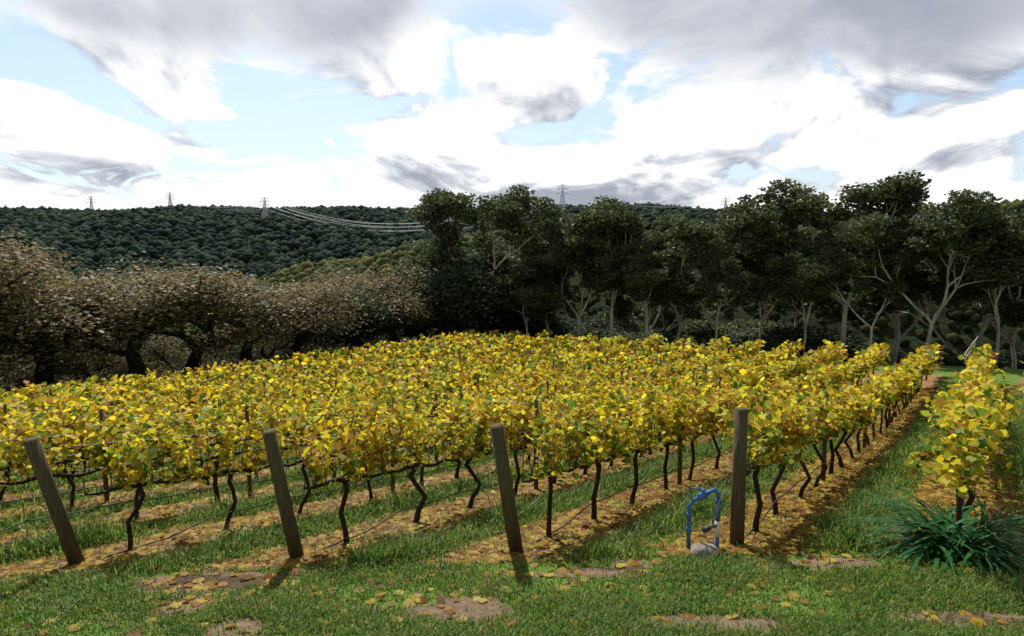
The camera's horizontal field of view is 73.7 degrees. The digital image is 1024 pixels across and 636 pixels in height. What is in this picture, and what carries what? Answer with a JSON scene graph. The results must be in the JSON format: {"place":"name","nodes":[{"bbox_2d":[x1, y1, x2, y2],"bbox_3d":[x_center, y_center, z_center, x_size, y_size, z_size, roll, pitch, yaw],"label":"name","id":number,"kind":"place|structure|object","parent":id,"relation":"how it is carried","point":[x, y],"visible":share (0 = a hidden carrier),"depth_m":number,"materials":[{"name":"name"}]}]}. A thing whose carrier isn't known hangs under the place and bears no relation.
{"place":"outdoors","nodes":[
{"label":"outdoors","id":0,"kind":"place"},
{"bbox_2d":[0,216,1023,635],"bbox_3d":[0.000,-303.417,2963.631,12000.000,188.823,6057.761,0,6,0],"label":"ground","id":1,"kind":"structure","parent":0,"point":[942,378],"depth_m":38.06,"materials":[{"name":"brown soil"}]},
{"bbox_2d":[0,245,46,357],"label":"deciduous tree","id":2,"kind":"object","parent":1,"relation":"on","point":[15,287],"visible":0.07,"depth_m":43.18,"materials":[{"name":"brown plant"}]},
{"bbox_2d":[0,349,75,397],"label":"bush","id":3,"kind":"object","parent":1,"relation":"on","point":[28,375],"visible":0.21,"depth_m":52.16,"materials":[{"name":"brown plant"}]},
{"bbox_2d":[0,254,86,339],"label":"deciduous tree","id":4,"kind":"object","parent":1,"relation":"on","point":[22,295],"visible":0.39,"depth_m":40.18,"materials":[{"name":"brown plant"}]},
{"bbox_2d":[0,228,174,368],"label":"deciduous tree","id":5,"kind":"object","parent":1,"relation":"on","point":[42,270],"visible":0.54,"depth_m":42.29,"materials":[{"name":"brown plant"}]},
{"bbox_2d":[0,251,190,387],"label":"deciduous tree","id":6,"kind":"object","parent":1,"relation":"on","point":[83,293],"visible":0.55,"depth_m":43.21,"materials":[{"name":"brown plant"}]},
{"bbox_2d":[52,336,156,390],"bbox_3d":[-35.143,4.598,57.219,9.474,8.318,10.986,-2,6,-20],"label":"bush","id":7,"kind":"object","parent":1,"relation":"on","point":[81,369],"visible":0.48,"depth_m":55.59,"materials":[{"name":"brown plant"}]},
{"bbox_2d":[0,249,289,378],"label":"deciduous tree","id":8,"kind":"object","parent":1,"relation":"on","point":[188,293],"visible":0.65,"depth_m":46.46,"materials":[{"name":"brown plant"}]},
{"bbox_2d":[73,263,283,377],"bbox_3d":[-27.190,0.990,53.099,17.670,10.608,15.935,3,6,25],"label":"deciduous tree","id":9,"kind":"object","parent":1,"relation":"on","point":[199,348],"visible":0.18,"depth_m":51.85,"materials":[{"name":"brown plant"}]},
{"bbox_2d":[140,324,239,379],"bbox_3d":[-29.235,4.567,62.527,10.026,7.906,9.536,-2,6,-22],"label":"bush","id":10,"kind":"object","parent":1,"relation":"on","point":[160,351],"visible":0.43,"depth_m":61.74,"materials":[{"name":"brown plant"}]},
{"bbox_2d":[215,271,346,359],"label":"deciduous tree","id":11,"kind":"object","parent":1,"relation":"on","point":[296,346],"visible":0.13,"depth_m":61.92,"materials":[{"name":"brown plant"}]},
{"bbox_2d":[168,259,395,367],"bbox_3d":[-21.322,0.293,58.309,21.040,10.658,18.145,-4,7,-32],"label":"deciduous tree","id":12,"kind":"object","parent":1,"relation":"on","point":[293,326],"visible":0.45,"depth_m":55.89,"materials":[{"name":"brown plant"}]},
{"bbox_2d":[236,321,331,361],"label":"bush","id":13,"kind":"object","parent":1,"relation":"on","point":[265,355],"visible":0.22,"depth_m":68.14,"materials":[{"name":"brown plant"}]},
{"bbox_2d":[259,333,349,362],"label":"bush","id":14,"kind":"object","parent":1,"relation":"on","point":[290,355],"visible":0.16,"depth_m":72.81,"materials":[{"name":"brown plant"}]},
{"bbox_2d":[225,259,445,350],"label":"deciduous tree","id":15,"kind":"object","parent":1,"relation":"on","point":[403,304],"visible":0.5,"depth_m":66.57,"materials":[{"name":"brown plant"}]},
{"bbox_2d":[290,284,398,348],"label":"olive tree","id":16,"kind":"object","parent":1,"relation":"on","point":[379,312],"visible":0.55,"depth_m":63.13,"materials":[{"name":"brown plant"}]},
{"bbox_2d":[338,328,406,348],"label":"bush","id":17,"kind":"object","parent":1,"relation":"on","point":[373,342],"visible":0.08,"depth_m":77.62,"materials":[{"name":"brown plant"}]},
{"bbox_2d":[332,277,415,346],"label":"deciduous tree","id":18,"kind":"object","parent":1,"relation":"on","point":[395,336],"visible":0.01,"depth_m":71.20,"materials":[{"name":"brown plant"}]},
{"bbox_2d":[86,184,729,230],"bbox_3d":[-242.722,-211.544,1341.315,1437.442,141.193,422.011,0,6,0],"label":"pylons and lines","id":19,"kind":"object","parent":1,"relation":"on","point":[265,203],"visible":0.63,"depth_m":1486.26,"materials":[{"name":"silver metal"}]},
{"bbox_2d":[386,310,429,341],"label":"deciduous tree","id":20,"kind":"object","parent":1,"relation":"on","point":[424,332],"visible":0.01,"depth_m":76.19,"materials":[{"name":"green plant"}]},
{"bbox_2d":[397,239,430,278],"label":"eucalyptus tree","id":21,"kind":"object","parent":1,"relation":"on","point":[418,246],"depth_m":103.50,"materials":[{"name":"green plant"}]},
{"bbox_2d":[396,282,433,343],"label":"bush","id":22,"kind":"object","parent":1,"relation":"on","point":[416,332],"visible":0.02,"depth_m":81.90,"materials":[{"name":"green plant"}]},
{"bbox_2d":[388,332,452,345],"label":"bush","id":23,"kind":"object","parent":1,"relation":"on","point":[430,337],"visible":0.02,"depth_m":88.73,"materials":[{"name":"green plant"}]},
{"bbox_2d":[410,235,460,333],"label":"eucalyptus tree","id":24,"kind":"object","parent":1,"relation":"on","point":[424,250],"visible":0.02,"depth_m":80.56,"materials":[{"name":"green plant"}]},
{"bbox_2d":[0,202,876,292],"bbox_3d":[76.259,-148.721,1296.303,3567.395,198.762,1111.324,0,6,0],"label":"forest","id":25,"kind":"object","parent":1,"relation":"on","point":[177,235],"visible":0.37,"depth_m":1150.85,"materials":[{"name":"green plant"}]},
{"bbox_2d":[416,272,468,334],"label":"bush","id":26,"kind":"object","parent":1,"relation":"on","point":[433,326],"visible":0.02,"depth_m":72.79,"materials":[{"name":"green plant"}]},
{"bbox_2d":[411,240,486,275],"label":"eucalyptus tree","id":27,"kind":"object","parent":1,"relation":"on","point":[469,250],"visible":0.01,"depth_m":95.17,"materials":[{"name":"green plant"}]},
{"bbox_2d":[397,247,516,340],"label":"olive tree","id":28,"kind":"object","parent":1,"relation":"on","point":[467,292],"visible":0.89,"depth_m":65.94,"materials":[{"name":"green plant"}]},
{"bbox_2d":[444,250,514,269],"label":"eucalyptus tree","id":29,"kind":"object","parent":1,"relation":"on","point":[501,256],"visible":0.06,"depth_m":70.78,"materials":[{"name":"green plant"}]},
{"bbox_2d":[0,382,964,559],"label":"drip lines","id":30,"kind":"object","parent":1,"relation":"on","point":[405,508],"visible":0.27,"depth_m":12.31,"materials":[{"name":"black plastic"}]},
{"bbox_2d":[405,184,572,339],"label":"eucalyptus tree","id":31,"kind":"object","parent":1,"relation":"on","point":[508,211],"visible":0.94,"depth_m":67.06,"materials":[{"name":"green plant"}]},
{"bbox_2d":[3,331,982,564],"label":"vineyard posts","id":32,"kind":"object","parent":1,"relation":"on","point":[53,500],"visible":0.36,"depth_m":9.32,"materials":[{"name":"brown wood"}]},
{"bbox_2d":[0,365,958,584],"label":"trellis wires","id":33,"kind":"object","parent":32,"relation":"attached to","point":[355,455],"visible":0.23,"depth_m":9.81,"materials":[{"name":"grey metal"}]},
{"bbox_2d":[466,311,521,345],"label":"bush","id":34,"kind":"object","parent":1,"relation":"on","point":[508,322],"visible":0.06,"depth_m":72.75,"materials":[{"name":"green plant"}]},
{"bbox_2d":[486,240,520,344],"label":"eucalyptus tree","id":35,"kind":"object","parent":1,"relation":"on","point":[503,246],"visible":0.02,"depth_m":78.93,"materials":[{"name":"green plant"}]},
{"bbox_2d":[447,259,575,344],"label":"olive tree","id":36,"kind":"object","parent":1,"relation":"on","point":[531,324],"visible":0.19,"depth_m":70.50,"materials":[{"name":"green plant"}]},
{"bbox_2d":[0,329,1023,550],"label":"vine","id":37,"kind":"object","parent":1,"relation":"on","point":[143,403],"depth_m":15.36,"materials":[{"name":"yellow plant"}]},
{"bbox_2d":[0,386,1023,635],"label":"grass","id":38,"kind":"structure","parent":1,"relation":"on","point":[610,614],"depth_m":8.46,"materials":[{"name":"green plant"}]},
{"bbox_2d":[0,384,1023,635],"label":"fallen leaves","id":39,"kind":"object","parent":1,"relation":"on","point":[582,524],"visible":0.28,"depth_m":11.33,"materials":[{"name":"brown plant"}]},
{"bbox_2d":[0,199,1023,395],"bbox_3d":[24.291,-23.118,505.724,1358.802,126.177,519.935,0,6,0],"label":"forest","id":40,"kind":"object","parent":1,"relation":"on","point":[303,269],"visible":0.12,"depth_m":396.71,"materials":[{"name":"green plant"}]},
{"bbox_2d":[499,253,567,334],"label":"eucalyptus tree","id":41,"kind":"object","parent":1,"relation":"on","point":[534,296],"visible":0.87,"depth_m":64.14,"materials":[{"name":"green plant"}]},
{"bbox_2d":[496,236,579,337],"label":"eucalyptus tree","id":42,"kind":"object","parent":1,"relation":"on","point":[527,271],"visible":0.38,"depth_m":65.76,"materials":[{"name":"green plant"}]},
{"bbox_2d":[511,311,575,346],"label":"bush","id":43,"kind":"object","parent":1,"relation":"on","point":[557,324],"visible":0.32,"depth_m":76.74,"materials":[{"name":"green plant"}]},
{"bbox_2d":[121,470,1023,635],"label":"soil patches","id":44,"kind":"object","parent":1,"relation":"on","point":[478,612],"depth_m":7.31,"materials":[{"name":"brown soil"}]},
{"bbox_2d":[520,229,625,346],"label":"eucalyptus tree","id":45,"kind":"object","parent":1,"relation":"on","point":[578,259],"visible":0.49,"depth_m":62.66,"materials":[{"name":"green plant"}]},
{"bbox_2d":[560,312,636,348],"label":"bush","id":46,"kind":"object","parent":1,"relation":"on","point":[596,319],"visible":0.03,"depth_m":77.47,"materials":[{"name":"green plant"}]},
{"bbox_2d":[590,302,608,315],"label":"olive tree","id":47,"kind":"object","parent":1,"relation":"on","point":[598,307],"visible":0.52,"depth_m":367.01,"materials":[{"name":"green plant"}]},
{"bbox_2d":[560,195,651,339],"bbox_3d":[9.072,-3.958,63.119,7.989,14.947,11.391,2,6,17],"label":"eucalyptus tree","id":48,"kind":"object","parent":1,"relation":"on","point":[602,223],"visible":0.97,"depth_m":59.83,"materials":[{"name":"green plant"}]},
{"bbox_2d":[566,321,645,347],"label":"bush","id":49,"kind":"object","parent":1,"relation":"on","point":[617,331],"visible":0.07,"depth_m":75.11,"materials":[{"name":"green plant"}]},
{"bbox_2d":[595,295,649,333],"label":"eucalyptus tree","id":50,"kind":"object","parent":1,"relation":"on","point":[636,325],"visible":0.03,"depth_m":119.94,"materials":[{"name":"green plant"}]},
{"bbox_2d":[613,250,674,337],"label":"eucalyptus tree","id":51,"kind":"object","parent":1,"relation":"on","point":[643,277],"visible":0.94,"depth_m":58.69,"materials":[{"name":"green plant"}]},
{"bbox_2d":[620,327,693,352],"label":"bush","id":52,"kind":"object","parent":1,"relation":"on","point":[669,336],"visible":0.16,"depth_m":69.82,"materials":[{"name":"green plant"}]},
{"bbox_2d":[631,230,697,330],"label":"eucalyptus tree","id":53,"kind":"object","parent":1,"relation":"on","point":[651,312],"depth_m":70.38,"materials":[{"name":"green plant"}]},
{"bbox_2d":[592,270,740,331],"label":"eucalyptus tree","id":54,"kind":"object","parent":1,"relation":"on","point":[622,304],"visible":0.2,"depth_m":80.98,"materials":[{"name":"green plant"}]},
{"bbox_2d":[636,213,735,351],"bbox_3d":[14.274,-2.511,62.276,7.804,13.756,12.365,-3,6,-25],"label":"eucalyptus tree","id":55,"kind":"object","parent":1,"relation":"on","point":[682,239],"visible":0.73,"depth_m":58.60,"materials":[{"name":"green plant"}]},
{"bbox_2d":[686,487,720,549],"bbox_3d":[2.605,2.763,9.249,0.464,0.945,0.203,0,6,0],"label":"irrigation riser","id":56,"kind":"object","parent":1,"relation":"on","point":[703,494],"visible":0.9,"depth_m":9.25,"materials":[{"name":"blue plastic"}]},
{"bbox_2d":[690,542,719,558],"bbox_3d":[2.542,3.110,9.001,0.510,0.261,0.365,3,6,-29],"label":"rock","id":57,"kind":"object","parent":1,"relation":"on","point":[698,549],"visible":0.63,"depth_m":8.90,"materials":[{"name":"stone"}]},
{"bbox_2d":[660,240,760,342],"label":"eucalyptus tree","id":58,"kind":"object","parent":1,"relation":"on","point":[725,268],"visible":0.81,"depth_m":56.69,"materials":[{"name":"green plant"}]},
{"bbox_2d":[680,309,792,351],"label":"bush","id":59,"kind":"object","parent":1,"relation":"on","point":[699,329],"visible":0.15,"depth_m":115.64,"materials":[{"name":"green plant"}]},
{"bbox_2d":[706,326,773,355],"bbox_3d":[24.543,3.650,64.420,10.292,5.619,12.181,-4,7,-34],"label":"bush","id":60,"kind":"object","parent":1,"relation":"on","point":[729,335],"visible":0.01,"depth_m":64.63,"materials":[{"name":"green plant"}]},
{"bbox_2d":[730,222,817,338],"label":"eucalyptus tree","id":61,"kind":"object","parent":1,"relation":"on","point":[755,264],"visible":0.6,"depth_m":56.99,"materials":[{"name":"green plant"}]},
{"bbox_2d":[723,326,873,360],"bbox_3d":[24.541,2.508,58.841,10.637,3.906,12.589,-1,6,-6],"label":"hedge","id":62,"kind":"object","parent":1,"relation":"on","point":[776,337],"visible":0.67,"depth_m":56.58,"materials":[{"name":"green plant"}]},
{"bbox_2d":[741,217,870,328],"bbox_3d":[27.628,-0.841,62.825,14.727,16.610,11.497,5,7,39],"label":"eucalyptus tree","id":63,"kind":"object","parent":1,"relation":"on","point":[831,301],"visible":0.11,"depth_m":61.84,"materials":[{"name":"green plant"}]},
{"bbox_2d":[759,244,858,355],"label":"eucalyptus tree","id":64,"kind":"object","parent":1,"relation":"on","point":[783,268],"visible":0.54,"depth_m":54.11,"materials":[{"name":"green plant"}]},
{"bbox_2d":[703,170,935,360],"bbox_3d":[24.456,-3.765,55.963,17.513,15.600,8.396,3,6,25],"label":"eucalyptus tree","id":65,"kind":"object","parent":1,"relation":"on","point":[898,196],"visible":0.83,"depth_m":54.59,"materials":[{"name":"green plant"}]},
{"bbox_2d":[838,282,850,290],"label":"olive tree","id":66,"kind":"object","parent":1,"relation":"on","point":[847,286],"visible":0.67,"depth_m":349.62,"materials":[{"name":"green plant"}]},
{"bbox_2d":[786,246,918,346],"bbox_3d":[25.753,-0.882,52.002,9.326,9.218,4.471,2,6,15],"label":"eucalyptus tree","id":67,"kind":"object","parent":1,"relation":"on","point":[901,260],"visible":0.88,"depth_m":51.15,"materials":[{"name":"green plant"}]},
{"bbox_2d":[880,344,902,355],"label":"bush","id":68,"kind":"object","parent":1,"relation":"on","point":[892,349],"visible":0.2,"depth_m":297.08,"materials":[{"name":"green plant"}]},
{"bbox_2d":[854,231,964,362],"bbox_3d":[34.173,-1.052,58.404,10.427,13.472,13.356,1,6,13],"label":"eucalyptus tree","id":69,"kind":"object","parent":1,"relation":"on","point":[927,277],"visible":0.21,"depth_m":56.35,"materials":[{"name":"green plant"}]},
{"bbox_2d":[818,188,1023,345],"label":"eucalyptus tree","id":70,"kind":"object","parent":1,"relation":"on","point":[948,224],"visible":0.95,"depth_m":46.76,"materials":[{"name":"green plant"}]},
{"bbox_2d":[884,354,968,366],"bbox_3d":[35.872,4.887,57.600,9.159,3.485,9.061,2,6,18],"label":"hedge","id":71,"kind":"object","parent":1,"relation":"on","point":[951,361],"visible":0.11,"depth_m":57.42,"materials":[{"name":"green plant"}]},
{"bbox_2d":[836,485,1023,586],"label":"agapanthus plant","id":72,"kind":"object","parent":1,"relation":"on","point":[940,533],"visible":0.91,"depth_m":8.64,"materials":[{"name":"green plant"}]},
{"bbox_2d":[854,220,1023,358],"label":"eucalyptus tree","id":73,"kind":"object","parent":1,"relation":"on","point":[917,295],"visible":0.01,"depth_m":61.74,"materials":[{"name":"green plant"}]},
{"bbox_2d":[928,227,1023,368],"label":"eucalyptus tree","id":74,"kind":"object","parent":1,"relation":"on","point":[1012,313],"visible":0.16,"depth_m":52.09,"materials":[{"name":"green plant"}]},
{"bbox_2d":[955,208,1023,365],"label":"eucalyptus tree","id":75,"kind":"object","parent":1,"relation":"on","point":[988,287],"visible":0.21,"depth_m":49.20,"materials":[{"name":"green plant"}]},
{"bbox_2d":[993,350,1023,368],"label":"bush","id":76,"kind":"object","parent":1,"relation":"on","point":[1005,361],"visible":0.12,"depth_m":56.58,"materials":[{"name":"green plant"}]},
{"bbox_2d":[0,0,1023,211],"label":"sky","id":77,"kind":"structure","parent":0,"point":[312,103],"materials":[{"name":"white"}]}
]}

